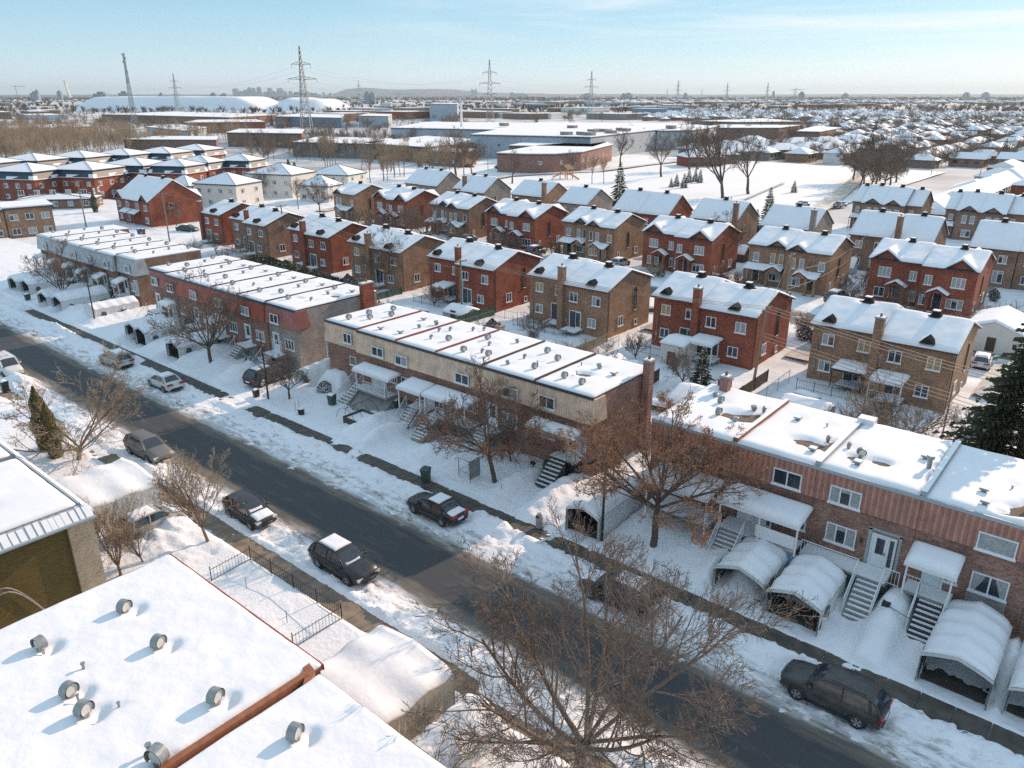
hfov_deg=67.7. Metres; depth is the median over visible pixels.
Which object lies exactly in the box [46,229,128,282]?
row house
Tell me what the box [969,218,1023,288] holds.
house
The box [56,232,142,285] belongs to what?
row house
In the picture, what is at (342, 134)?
bare tree
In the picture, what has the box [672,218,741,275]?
semi detached house
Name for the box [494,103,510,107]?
works building
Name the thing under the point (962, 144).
bungalow
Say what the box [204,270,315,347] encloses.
row house
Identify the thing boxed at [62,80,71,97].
leaning tower
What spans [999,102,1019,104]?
works building
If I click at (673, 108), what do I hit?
works building
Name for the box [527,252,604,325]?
semi detached house
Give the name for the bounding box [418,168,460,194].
house
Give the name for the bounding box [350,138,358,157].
bare tree
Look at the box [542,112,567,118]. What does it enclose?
works building
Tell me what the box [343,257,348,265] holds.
window
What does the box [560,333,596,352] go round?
bare tree
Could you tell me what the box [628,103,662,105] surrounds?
works building
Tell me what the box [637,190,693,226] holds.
house
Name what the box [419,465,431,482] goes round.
wheelie bin
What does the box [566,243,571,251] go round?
door
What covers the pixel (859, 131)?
bungalow
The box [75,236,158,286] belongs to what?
row house
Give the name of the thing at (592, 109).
works building
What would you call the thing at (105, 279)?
door
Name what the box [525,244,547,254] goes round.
parked car
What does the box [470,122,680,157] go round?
works building
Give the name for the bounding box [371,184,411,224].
semi detached house
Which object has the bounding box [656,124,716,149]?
works building
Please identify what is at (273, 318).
window
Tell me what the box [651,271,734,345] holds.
semi detached house
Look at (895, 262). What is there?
semi detached house
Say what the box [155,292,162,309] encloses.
door
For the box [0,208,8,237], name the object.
flat roofed building
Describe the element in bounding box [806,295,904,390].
semi detached house
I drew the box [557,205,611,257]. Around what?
semi detached house
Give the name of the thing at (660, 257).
door
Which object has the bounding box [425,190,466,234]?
semi detached house
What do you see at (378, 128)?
bare tree
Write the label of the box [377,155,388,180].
bare tree
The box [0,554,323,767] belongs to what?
row house
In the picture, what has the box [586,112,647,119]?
works building
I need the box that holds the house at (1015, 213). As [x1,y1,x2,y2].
[1006,193,1023,222]
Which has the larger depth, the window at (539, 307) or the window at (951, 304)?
the window at (951, 304)
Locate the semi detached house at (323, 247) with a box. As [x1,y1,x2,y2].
[298,217,368,273]
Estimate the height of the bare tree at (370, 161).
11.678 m
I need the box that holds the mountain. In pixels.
[0,88,1023,96]
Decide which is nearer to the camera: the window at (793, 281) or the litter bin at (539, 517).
the litter bin at (539, 517)
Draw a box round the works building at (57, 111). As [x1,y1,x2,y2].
[30,109,59,113]
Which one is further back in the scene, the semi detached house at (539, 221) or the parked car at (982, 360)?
the semi detached house at (539, 221)
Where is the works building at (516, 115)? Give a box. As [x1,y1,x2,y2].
[502,112,547,119]
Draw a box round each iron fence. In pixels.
[209,546,342,644]
[413,295,437,305]
[517,316,566,337]
[796,377,850,398]
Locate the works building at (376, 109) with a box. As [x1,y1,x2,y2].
[350,107,390,113]
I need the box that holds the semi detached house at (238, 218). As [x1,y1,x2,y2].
[229,203,295,251]
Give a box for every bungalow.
[642,115,653,120]
[659,117,669,120]
[669,115,682,120]
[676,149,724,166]
[678,143,707,153]
[707,114,718,119]
[707,147,737,163]
[721,141,741,147]
[729,144,764,160]
[740,135,765,141]
[749,139,774,146]
[761,146,780,160]
[769,143,800,158]
[782,137,807,143]
[784,147,819,162]
[793,140,814,144]
[796,142,822,147]
[814,136,841,142]
[817,148,826,158]
[821,142,856,150]
[822,147,853,164]
[837,134,863,139]
[842,138,862,144]
[847,129,868,134]
[892,137,916,142]
[894,126,907,129]
[895,132,922,140]
[900,123,919,127]
[908,154,940,168]
[918,125,936,130]
[919,124,938,128]
[919,131,934,136]
[919,150,942,164]
[920,146,949,161]
[923,134,945,145]
[930,199,947,216]
[933,128,948,135]
[933,186,972,195]
[933,191,950,200]
[936,121,950,127]
[944,182,995,192]
[948,151,990,167]
[949,178,979,188]
[950,131,976,137]
[950,142,970,151]
[955,123,973,129]
[962,139,980,148]
[965,137,984,143]
[966,125,989,128]
[968,126,986,136]
[972,149,997,163]
[973,168,1023,178]
[976,178,1005,192]
[982,142,1003,149]
[983,130,1005,139]
[983,174,1012,193]
[986,159,1023,170]
[992,141,1017,148]
[996,152,1023,162]
[996,171,1020,191]
[997,126,1021,132]
[997,137,1021,147]
[1009,179,1023,194]
[1010,132,1023,137]
[1010,165,1023,172]
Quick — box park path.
[740,182,785,199]
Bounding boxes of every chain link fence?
[592,336,618,353]
[757,370,789,395]
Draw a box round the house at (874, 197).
[861,182,891,210]
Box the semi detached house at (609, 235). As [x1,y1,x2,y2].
[585,208,646,262]
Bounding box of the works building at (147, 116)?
[101,111,276,123]
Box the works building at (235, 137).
[226,128,304,147]
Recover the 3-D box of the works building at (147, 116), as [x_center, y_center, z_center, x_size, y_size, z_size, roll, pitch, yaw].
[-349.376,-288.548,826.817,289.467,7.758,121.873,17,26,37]
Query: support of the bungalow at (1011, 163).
on the ground
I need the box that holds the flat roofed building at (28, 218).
[0,199,55,238]
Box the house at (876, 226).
[849,208,903,270]
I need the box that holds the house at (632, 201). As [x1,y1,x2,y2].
[612,187,652,216]
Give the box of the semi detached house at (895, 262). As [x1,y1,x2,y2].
[865,237,936,306]
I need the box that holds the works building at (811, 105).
[799,104,834,107]
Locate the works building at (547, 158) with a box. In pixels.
[496,142,612,172]
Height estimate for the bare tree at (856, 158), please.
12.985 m
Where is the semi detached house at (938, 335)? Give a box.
[862,308,981,413]
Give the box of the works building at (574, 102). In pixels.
[569,101,601,103]
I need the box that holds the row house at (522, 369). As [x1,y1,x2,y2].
[465,340,592,456]
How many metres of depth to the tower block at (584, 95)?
5568.11 m
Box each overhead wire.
[286,208,457,260]
[289,215,458,268]
[461,261,760,308]
[464,260,764,307]
[470,260,769,306]
[764,310,988,380]
[764,336,976,405]
[764,340,965,406]
[765,333,987,404]
[768,308,988,376]
[771,306,1000,376]
[789,247,865,288]
[800,234,867,268]
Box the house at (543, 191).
[510,178,566,203]
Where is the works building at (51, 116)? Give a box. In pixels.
[16,113,68,119]
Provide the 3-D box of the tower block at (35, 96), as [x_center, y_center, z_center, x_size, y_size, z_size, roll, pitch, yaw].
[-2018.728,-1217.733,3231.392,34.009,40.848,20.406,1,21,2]
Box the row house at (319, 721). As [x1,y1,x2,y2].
[178,674,446,767]
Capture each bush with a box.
[244,355,259,363]
[316,380,331,393]
[341,273,355,284]
[485,318,496,328]
[531,248,542,256]
[657,269,664,276]
[795,324,811,340]
[989,291,1000,301]
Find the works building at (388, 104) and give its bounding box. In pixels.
[380,103,403,105]
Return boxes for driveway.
[638,267,658,273]
[641,323,652,329]
[753,282,768,286]
[783,340,810,360]
[972,358,1016,396]
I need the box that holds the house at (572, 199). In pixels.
[557,184,613,215]
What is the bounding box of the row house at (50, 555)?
[0,456,105,628]
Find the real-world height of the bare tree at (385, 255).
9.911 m
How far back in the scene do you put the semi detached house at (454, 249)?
105.25 m
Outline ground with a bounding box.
[0,97,1023,223]
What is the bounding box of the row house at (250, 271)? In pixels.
[176,264,288,338]
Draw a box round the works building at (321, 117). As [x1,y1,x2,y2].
[274,113,344,127]
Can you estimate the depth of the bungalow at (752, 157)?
335.76 m
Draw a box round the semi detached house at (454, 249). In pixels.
[426,237,503,302]
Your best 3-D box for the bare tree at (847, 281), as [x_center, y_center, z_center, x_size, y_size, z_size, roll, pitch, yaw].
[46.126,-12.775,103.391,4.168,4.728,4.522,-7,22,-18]
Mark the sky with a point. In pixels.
(628, 46)
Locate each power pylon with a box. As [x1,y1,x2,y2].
[169,74,181,111]
[288,46,316,133]
[356,80,361,106]
[479,60,499,121]
[586,71,595,107]
[675,80,680,104]
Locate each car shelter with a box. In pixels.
[7,269,50,291]
[20,272,63,294]
[37,282,86,305]
[51,284,109,310]
[55,457,161,530]
[83,295,139,317]
[124,313,167,338]
[133,317,181,344]
[165,330,213,358]
[320,624,454,739]
[411,693,502,767]
[565,451,650,542]
[712,535,787,605]
[763,554,846,635]
[914,599,1012,709]
[1001,641,1023,717]
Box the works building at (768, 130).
[712,124,799,138]
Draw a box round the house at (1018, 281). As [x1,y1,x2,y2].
[1011,242,1023,290]
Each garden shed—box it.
[404,305,429,312]
[441,302,479,317]
[608,353,629,361]
[659,333,697,366]
[737,244,748,262]
[780,393,837,412]
[849,257,858,274]
[873,410,900,427]
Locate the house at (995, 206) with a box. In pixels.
[978,190,1015,223]
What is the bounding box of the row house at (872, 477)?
[798,414,953,620]
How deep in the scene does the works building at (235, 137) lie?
422.80 m
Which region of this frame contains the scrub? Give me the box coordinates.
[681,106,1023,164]
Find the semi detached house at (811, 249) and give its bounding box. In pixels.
[781,230,855,297]
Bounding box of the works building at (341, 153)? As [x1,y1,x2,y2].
[291,136,392,158]
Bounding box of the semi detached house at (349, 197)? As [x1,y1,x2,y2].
[332,180,383,221]
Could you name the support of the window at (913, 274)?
in the semi detached house at (895, 262)
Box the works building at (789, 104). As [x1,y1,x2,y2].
[766,103,793,105]
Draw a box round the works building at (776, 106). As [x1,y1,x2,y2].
[767,105,791,107]
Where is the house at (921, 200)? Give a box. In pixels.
[905,186,933,214]
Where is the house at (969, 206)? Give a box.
[951,189,988,240]
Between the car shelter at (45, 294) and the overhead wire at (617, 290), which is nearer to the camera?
the overhead wire at (617, 290)
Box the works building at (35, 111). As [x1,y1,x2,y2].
[20,110,48,113]
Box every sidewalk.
[0,389,618,767]
[25,309,1023,755]
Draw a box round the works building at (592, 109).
[561,107,609,113]
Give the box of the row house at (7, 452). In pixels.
[0,440,26,461]
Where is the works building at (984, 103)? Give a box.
[977,102,1002,105]
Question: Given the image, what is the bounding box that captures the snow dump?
[62,96,349,111]
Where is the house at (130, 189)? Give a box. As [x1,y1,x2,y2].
[113,173,153,223]
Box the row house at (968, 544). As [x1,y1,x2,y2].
[901,440,1023,643]
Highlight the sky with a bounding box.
[0,0,1023,94]
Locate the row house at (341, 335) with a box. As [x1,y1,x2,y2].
[324,303,418,384]
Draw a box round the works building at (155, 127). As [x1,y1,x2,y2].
[146,124,206,135]
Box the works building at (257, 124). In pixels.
[184,119,265,132]
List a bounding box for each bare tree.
[0,338,153,475]
[18,235,99,289]
[76,490,156,579]
[110,513,159,561]
[144,264,247,362]
[147,444,238,541]
[161,199,182,225]
[178,236,203,248]
[205,230,226,253]
[222,237,254,257]
[251,168,270,188]
[258,345,309,398]
[266,163,279,171]
[287,179,302,208]
[299,177,333,211]
[317,134,329,165]
[318,139,332,166]
[319,127,332,135]
[321,137,335,165]
[326,137,338,163]
[334,131,349,136]
[341,138,348,158]
[347,267,375,285]
[348,208,364,222]
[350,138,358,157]
[355,138,366,164]
[355,210,381,225]
[355,224,407,273]
[356,274,381,291]
[358,148,376,182]
[362,208,387,223]
[371,124,381,132]
[373,146,389,173]
[374,140,388,169]
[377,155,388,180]
[379,215,395,226]
[381,155,393,180]
[386,143,399,171]
[386,144,395,172]
[387,152,399,177]
[389,202,418,231]
[393,149,402,176]
[397,143,410,176]
[400,496,827,767]
[403,199,453,235]
[407,719,489,767]
[409,354,559,482]
[413,150,424,167]
[415,155,422,167]
[421,143,432,168]
[421,148,428,164]
[421,281,446,305]
[424,142,437,166]
[425,144,440,168]
[435,138,448,165]
[436,144,446,169]
[440,125,470,175]
[440,143,460,170]
[445,225,477,240]
[452,138,486,173]
[455,227,470,238]
[459,139,473,174]
[483,230,506,244]
[484,411,540,461]
[497,230,511,245]
[504,233,523,249]
[505,235,518,248]
[507,149,522,183]
[517,308,551,337]
[524,329,540,339]
[530,239,545,247]
[542,235,562,253]
[555,386,769,548]
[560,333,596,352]
[565,149,578,172]
[585,154,600,174]
[597,348,638,362]
[599,338,618,351]
[600,157,608,183]
[611,127,633,165]
[621,327,653,358]
[643,257,665,276]
[644,129,675,176]
[659,349,682,372]
[663,345,706,382]
[673,120,702,168]
[683,127,709,168]
[689,120,740,197]
[706,259,733,278]
[712,208,754,247]
[716,273,732,280]
[728,128,767,193]
[731,269,753,284]
[765,133,779,145]
[786,125,803,137]
[790,312,812,329]
[794,312,813,328]
[804,133,813,141]
[809,142,823,153]
[821,351,973,442]
[829,121,840,126]
[833,136,884,179]
[835,271,871,295]
[836,127,844,134]
[836,396,874,417]
[841,144,887,183]
[843,125,860,133]
[844,146,879,187]
[847,289,864,297]
[851,291,866,298]
[853,146,905,184]
[854,266,869,292]
[861,140,911,183]
[861,394,903,423]
[861,400,902,426]
[867,150,914,184]
[872,131,889,140]
[877,140,904,180]
[879,141,920,184]
[885,136,920,181]
[886,281,925,307]
[895,399,944,431]
[939,146,959,160]
[943,311,971,317]
[949,404,980,426]
[955,121,968,128]
[958,294,991,318]
[973,114,982,120]
[981,127,991,137]
[986,275,998,292]
[994,301,1023,311]
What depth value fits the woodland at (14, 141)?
382.45 m
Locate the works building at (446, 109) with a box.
[429,103,458,119]
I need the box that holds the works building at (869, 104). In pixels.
[844,103,876,105]
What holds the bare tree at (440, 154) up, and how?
on the park field
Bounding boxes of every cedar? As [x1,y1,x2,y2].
[27,386,48,450]
[40,402,63,458]
[90,191,98,211]
[247,255,261,261]
[254,255,281,264]
[266,259,289,267]
[274,259,302,268]
[286,265,301,270]
[295,266,324,274]
[311,272,323,276]
[320,274,344,281]
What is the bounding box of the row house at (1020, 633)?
[1016,611,1023,643]
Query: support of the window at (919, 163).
in the bungalow at (920, 161)
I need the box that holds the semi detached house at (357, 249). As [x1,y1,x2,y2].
[347,224,417,279]
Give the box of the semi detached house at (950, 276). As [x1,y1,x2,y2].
[915,244,995,316]
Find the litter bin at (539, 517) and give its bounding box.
[535,512,542,528]
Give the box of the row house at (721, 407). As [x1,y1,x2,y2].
[644,371,781,534]
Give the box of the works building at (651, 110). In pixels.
[632,108,667,112]
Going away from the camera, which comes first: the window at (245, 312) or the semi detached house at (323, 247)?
the window at (245, 312)
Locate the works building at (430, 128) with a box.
[390,122,530,138]
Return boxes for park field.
[365,154,945,214]
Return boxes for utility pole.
[72,180,86,227]
[156,192,169,241]
[276,205,286,228]
[454,259,466,304]
[753,304,771,378]
[786,252,795,298]
[941,384,953,438]
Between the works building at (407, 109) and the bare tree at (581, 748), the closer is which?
the bare tree at (581, 748)
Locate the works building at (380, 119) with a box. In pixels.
[358,113,392,127]
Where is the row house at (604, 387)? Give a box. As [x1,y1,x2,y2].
[524,352,655,488]
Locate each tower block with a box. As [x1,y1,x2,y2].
[29,91,41,101]
[56,90,63,100]
[93,92,109,97]
[118,91,129,96]
[232,88,238,95]
[249,92,262,96]
[256,87,262,96]
[267,88,272,96]
[269,92,283,96]
[305,94,322,96]
[364,91,369,103]
[369,92,375,103]
[472,90,476,95]
[512,93,527,97]
[581,93,591,98]
[798,92,804,100]
[841,93,848,99]
[962,92,969,98]
[981,92,989,97]
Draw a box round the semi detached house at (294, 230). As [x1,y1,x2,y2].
[287,213,347,264]
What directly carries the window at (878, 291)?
in the semi detached house at (895, 262)
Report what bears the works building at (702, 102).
on the ground
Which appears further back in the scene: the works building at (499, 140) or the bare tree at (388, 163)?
the works building at (499, 140)
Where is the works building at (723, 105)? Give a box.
[714,104,731,106]
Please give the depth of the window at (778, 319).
82.16 m
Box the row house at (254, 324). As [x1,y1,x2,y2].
[223,276,341,359]
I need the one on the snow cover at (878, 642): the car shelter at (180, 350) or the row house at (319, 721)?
the car shelter at (180, 350)
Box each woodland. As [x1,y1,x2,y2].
[0,95,1023,100]
[0,98,1023,112]
[0,103,1023,130]
[0,117,253,156]
[237,125,466,161]
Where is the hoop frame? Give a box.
[337,399,378,418]
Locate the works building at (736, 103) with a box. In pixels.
[714,102,740,105]
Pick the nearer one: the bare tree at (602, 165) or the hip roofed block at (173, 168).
the hip roofed block at (173, 168)
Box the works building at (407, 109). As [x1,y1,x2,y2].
[393,107,422,110]
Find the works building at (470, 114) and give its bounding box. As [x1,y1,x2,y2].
[462,111,511,117]
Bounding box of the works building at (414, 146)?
[363,136,472,162]
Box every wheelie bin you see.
[0,379,10,392]
[23,293,30,300]
[251,388,259,397]
[327,393,336,405]
[393,398,398,408]
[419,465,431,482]
[542,459,550,469]
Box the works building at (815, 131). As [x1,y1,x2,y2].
[796,126,841,136]
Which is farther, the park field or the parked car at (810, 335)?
the park field
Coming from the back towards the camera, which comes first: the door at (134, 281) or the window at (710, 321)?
the door at (134, 281)
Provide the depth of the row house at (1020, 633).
39.34 m
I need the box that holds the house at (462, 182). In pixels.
[452,172,476,192]
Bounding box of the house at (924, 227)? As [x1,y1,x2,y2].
[892,212,948,244]
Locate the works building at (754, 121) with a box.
[700,118,799,124]
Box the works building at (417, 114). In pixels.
[376,110,429,118]
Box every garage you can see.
[665,382,705,409]
[970,305,1023,354]
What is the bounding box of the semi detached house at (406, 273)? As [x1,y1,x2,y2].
[363,229,446,291]
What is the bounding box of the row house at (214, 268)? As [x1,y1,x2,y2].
[158,259,259,329]
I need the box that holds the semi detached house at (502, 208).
[484,197,529,245]
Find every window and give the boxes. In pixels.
[9,214,18,220]
[12,228,22,235]
[18,190,24,195]
[25,213,34,219]
[28,227,37,233]
[33,190,39,194]
[40,211,50,218]
[44,225,52,232]
[65,189,71,194]
[83,201,89,205]
[103,260,108,268]
[124,265,130,273]
[131,283,137,292]
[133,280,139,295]
[151,277,157,286]
[166,283,173,292]
[189,290,196,300]
[229,322,238,333]
[240,305,249,316]
[255,329,265,342]
[258,230,262,237]
[269,313,278,324]
[272,338,281,352]
[279,244,285,251]
[285,338,294,351]
[293,234,297,241]
[295,251,299,257]
[308,239,313,247]
[320,242,325,249]
[320,259,325,266]
[342,332,351,345]
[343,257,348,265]
[349,356,356,365]
[354,247,359,255]
[355,265,360,272]
[371,346,383,358]
[377,202,382,208]
[388,275,393,283]
[389,377,397,384]
[394,354,407,368]
[414,273,420,282]
[434,263,440,272]
[454,372,469,386]
[462,271,468,280]
[465,402,478,413]
[477,294,483,304]
[481,274,488,284]
[491,217,497,225]
[501,411,517,429]
[502,386,517,401]
[506,292,511,302]
[509,222,513,229]
[521,238,530,245]
[522,223,529,231]
[523,267,525,288]
[535,282,543,292]
[535,303,542,313]
[538,394,554,411]
[566,228,570,235]
[569,292,577,302]
[576,245,584,252]
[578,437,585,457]
[587,318,595,329]
[588,248,596,256]
[589,232,592,240]
[591,296,600,307]
[595,232,598,241]
[606,234,611,242]
[617,315,622,327]
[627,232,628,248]
[633,287,637,310]
[647,255,657,264]
[649,238,658,247]
[659,327,668,338]
[660,304,670,315]
[668,241,673,250]
[669,258,672,266]
[676,244,681,252]
[684,308,691,319]
[684,441,706,460]
[691,263,703,272]
[694,245,703,255]
[705,316,716,328]
[722,244,724,261]
[726,346,737,358]
[734,321,746,334]
[752,252,759,261]
[761,342,766,356]
[768,272,779,281]
[769,253,775,264]
[770,467,802,492]
[775,310,780,336]
[778,254,783,265]
[789,277,799,286]
[791,258,795,268]
[798,259,804,269]
[799,521,805,532]
[817,262,825,271]
[817,360,830,372]
[821,333,834,346]
[823,521,856,550]
[827,484,862,512]
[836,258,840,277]
[854,240,862,247]
[856,339,870,353]
[872,286,889,297]
[877,266,891,277]
[886,349,902,364]
[908,162,938,164]
[908,271,917,281]
[908,290,915,301]
[912,384,928,398]
[917,294,925,304]
[923,274,932,285]
[924,357,941,372]
[940,579,957,586]
[944,298,963,310]
[950,277,965,289]
[952,380,956,395]
[953,160,987,163]
[959,229,970,237]
[961,215,966,223]
[962,342,970,372]
[966,570,1009,603]
[969,216,974,223]
[973,531,1018,561]
[990,270,1003,283]
[997,255,1007,264]
[1019,276,1023,284]
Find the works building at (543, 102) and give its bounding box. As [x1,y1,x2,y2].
[533,101,551,103]
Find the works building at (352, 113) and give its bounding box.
[314,112,367,120]
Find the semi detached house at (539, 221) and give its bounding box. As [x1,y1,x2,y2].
[506,200,568,249]
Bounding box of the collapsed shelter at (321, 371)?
[294,358,350,392]
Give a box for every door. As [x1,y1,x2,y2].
[87,270,91,282]
[103,274,108,288]
[124,279,129,294]
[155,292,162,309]
[171,304,177,317]
[193,306,200,324]
[207,229,211,239]
[244,323,252,342]
[248,240,255,252]
[272,331,280,351]
[310,253,317,266]
[371,377,379,387]
[375,269,383,283]
[379,380,386,389]
[401,398,412,409]
[426,398,435,406]
[448,281,455,296]
[450,310,455,317]
[462,287,471,303]
[488,401,497,427]
[551,302,556,318]
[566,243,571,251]
[566,437,579,457]
[569,310,580,328]
[658,254,661,265]
[679,327,689,335]
[682,259,686,271]
[703,343,718,357]
[737,510,753,522]
[751,270,759,279]
[753,516,771,528]
[807,280,812,289]
[842,373,860,382]
[867,532,897,571]
[882,384,901,396]
[890,286,899,299]
[921,571,942,589]
[930,293,941,308]
[984,337,995,351]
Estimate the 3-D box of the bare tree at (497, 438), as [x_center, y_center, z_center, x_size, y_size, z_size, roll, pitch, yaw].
[-0.027,4.502,57.929,4.082,4.631,4.429,-6,22,-16]
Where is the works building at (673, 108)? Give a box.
[634,106,683,110]
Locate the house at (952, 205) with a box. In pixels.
[945,189,964,237]
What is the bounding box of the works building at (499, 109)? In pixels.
[473,108,519,111]
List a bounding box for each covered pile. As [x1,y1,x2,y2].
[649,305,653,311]
[652,398,665,411]
[793,389,821,399]
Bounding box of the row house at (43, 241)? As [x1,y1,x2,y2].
[32,225,128,271]
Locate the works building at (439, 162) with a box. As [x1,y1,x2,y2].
[428,147,475,167]
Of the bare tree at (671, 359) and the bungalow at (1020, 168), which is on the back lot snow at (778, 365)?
the bare tree at (671, 359)
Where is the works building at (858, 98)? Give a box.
[849,98,867,100]
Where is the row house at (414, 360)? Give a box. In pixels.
[394,319,496,428]
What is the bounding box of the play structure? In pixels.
[552,164,578,179]
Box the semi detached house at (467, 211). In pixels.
[445,193,497,237]
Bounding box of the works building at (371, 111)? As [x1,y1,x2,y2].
[326,110,374,113]
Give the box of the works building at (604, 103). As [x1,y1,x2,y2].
[585,102,621,104]
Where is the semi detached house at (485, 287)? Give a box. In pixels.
[454,243,542,312]
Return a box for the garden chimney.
[494,322,504,330]
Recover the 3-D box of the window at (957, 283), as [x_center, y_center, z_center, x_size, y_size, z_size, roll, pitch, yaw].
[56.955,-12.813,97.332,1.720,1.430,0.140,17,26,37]
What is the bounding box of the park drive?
[316,160,676,210]
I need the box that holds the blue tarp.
[785,551,797,567]
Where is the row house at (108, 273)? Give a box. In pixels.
[90,240,177,297]
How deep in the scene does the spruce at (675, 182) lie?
239.27 m
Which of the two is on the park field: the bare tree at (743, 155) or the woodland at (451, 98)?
the bare tree at (743, 155)
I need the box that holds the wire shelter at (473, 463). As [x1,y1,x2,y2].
[458,453,479,479]
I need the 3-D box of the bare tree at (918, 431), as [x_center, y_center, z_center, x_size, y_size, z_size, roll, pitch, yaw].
[30.454,2.347,59.292,11.888,7.883,8.978,10,23,24]
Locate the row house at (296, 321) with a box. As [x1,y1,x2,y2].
[251,279,376,371]
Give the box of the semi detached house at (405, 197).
[386,186,439,229]
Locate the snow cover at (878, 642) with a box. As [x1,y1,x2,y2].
[0,238,1023,767]
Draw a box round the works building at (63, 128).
[3,123,92,139]
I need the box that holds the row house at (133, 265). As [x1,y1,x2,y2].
[111,244,201,305]
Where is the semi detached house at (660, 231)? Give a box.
[641,214,693,272]
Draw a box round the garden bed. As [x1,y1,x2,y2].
[343,409,374,424]
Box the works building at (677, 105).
[660,105,699,106]
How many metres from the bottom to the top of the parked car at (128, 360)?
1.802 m
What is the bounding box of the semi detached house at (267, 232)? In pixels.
[240,207,305,257]
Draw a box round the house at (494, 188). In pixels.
[460,173,511,201]
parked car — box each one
[0,350,23,376]
[98,348,133,369]
[119,504,186,538]
[122,428,173,462]
[145,371,183,392]
[175,224,199,231]
[222,489,277,529]
[242,364,290,386]
[307,533,379,586]
[404,491,468,526]
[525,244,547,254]
[577,568,662,618]
[610,256,630,265]
[778,659,892,729]
[795,200,810,205]
[809,330,812,340]
[823,288,847,301]
[833,201,847,207]
[970,351,994,370]
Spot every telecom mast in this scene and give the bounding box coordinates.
[121,53,136,127]
[457,96,464,126]
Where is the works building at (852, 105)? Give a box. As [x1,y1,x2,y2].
[834,104,857,107]
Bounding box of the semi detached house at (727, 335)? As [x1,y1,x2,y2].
[689,281,795,369]
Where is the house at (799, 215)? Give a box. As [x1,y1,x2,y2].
[759,202,834,233]
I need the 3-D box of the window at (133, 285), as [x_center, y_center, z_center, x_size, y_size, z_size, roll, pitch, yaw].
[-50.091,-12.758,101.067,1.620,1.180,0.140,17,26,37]
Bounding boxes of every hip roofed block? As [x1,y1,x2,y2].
[0,157,23,166]
[0,162,61,200]
[5,152,71,165]
[13,186,103,208]
[54,160,128,198]
[55,150,113,162]
[100,148,151,160]
[106,157,162,182]
[144,146,194,160]
[148,158,207,179]
[173,174,197,188]
[176,144,226,157]
[185,155,226,176]
[192,171,263,206]
[221,153,267,175]
[244,163,316,197]
[298,174,343,202]
[316,164,366,185]
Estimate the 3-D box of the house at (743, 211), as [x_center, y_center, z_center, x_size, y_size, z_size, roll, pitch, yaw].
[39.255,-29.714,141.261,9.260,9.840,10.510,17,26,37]
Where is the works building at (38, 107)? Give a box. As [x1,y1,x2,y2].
[27,106,54,108]
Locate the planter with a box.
[297,407,303,414]
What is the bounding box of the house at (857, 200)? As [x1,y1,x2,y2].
[847,182,870,228]
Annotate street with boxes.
[110,198,1009,360]
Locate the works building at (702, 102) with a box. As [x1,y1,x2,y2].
[694,101,712,104]
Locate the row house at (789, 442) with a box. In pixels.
[706,398,856,556]
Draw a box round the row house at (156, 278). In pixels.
[135,255,238,318]
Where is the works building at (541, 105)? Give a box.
[526,104,554,107]
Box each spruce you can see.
[610,163,627,206]
[673,176,679,186]
[680,173,687,187]
[685,170,692,182]
[689,347,715,385]
[691,169,698,181]
[696,169,702,182]
[756,209,760,233]
[758,187,774,224]
[790,180,796,192]
[867,130,875,149]
[932,323,1023,459]
[1001,138,1008,151]
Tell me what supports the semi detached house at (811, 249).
on the ground
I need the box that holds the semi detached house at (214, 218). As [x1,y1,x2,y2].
[196,198,250,245]
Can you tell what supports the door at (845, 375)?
in the semi detached house at (853, 315)
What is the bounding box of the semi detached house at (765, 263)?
[742,225,802,287]
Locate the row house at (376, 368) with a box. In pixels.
[335,310,455,411]
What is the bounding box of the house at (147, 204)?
[127,175,202,226]
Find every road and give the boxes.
[0,322,976,767]
[812,170,866,209]
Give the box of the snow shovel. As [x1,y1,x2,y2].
[881,599,909,618]
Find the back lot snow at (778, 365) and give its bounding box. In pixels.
[0,177,1023,447]
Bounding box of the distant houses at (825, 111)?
[0,96,1023,121]
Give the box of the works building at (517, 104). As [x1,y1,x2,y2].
[513,103,540,105]
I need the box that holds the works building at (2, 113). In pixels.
[0,111,10,118]
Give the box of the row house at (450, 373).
[410,329,541,443]
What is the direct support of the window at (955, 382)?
in the semi detached house at (938, 335)
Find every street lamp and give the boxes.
[67,267,94,318]
[241,337,268,398]
[587,455,605,540]
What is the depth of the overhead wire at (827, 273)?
99.69 m
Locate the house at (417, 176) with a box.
[404,166,432,188]
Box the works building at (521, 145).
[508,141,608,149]
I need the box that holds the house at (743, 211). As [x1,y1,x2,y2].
[689,196,759,247]
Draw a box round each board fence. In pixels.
[240,254,265,259]
[317,269,330,274]
[376,287,402,299]
[452,305,494,322]
[574,333,607,350]
[653,368,659,383]
[739,369,768,391]
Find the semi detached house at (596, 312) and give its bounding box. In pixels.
[556,261,653,337]
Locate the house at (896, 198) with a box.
[881,184,914,213]
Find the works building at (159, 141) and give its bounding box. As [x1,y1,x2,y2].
[123,136,218,149]
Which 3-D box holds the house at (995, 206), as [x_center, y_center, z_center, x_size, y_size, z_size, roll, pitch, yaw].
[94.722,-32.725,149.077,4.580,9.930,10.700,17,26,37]

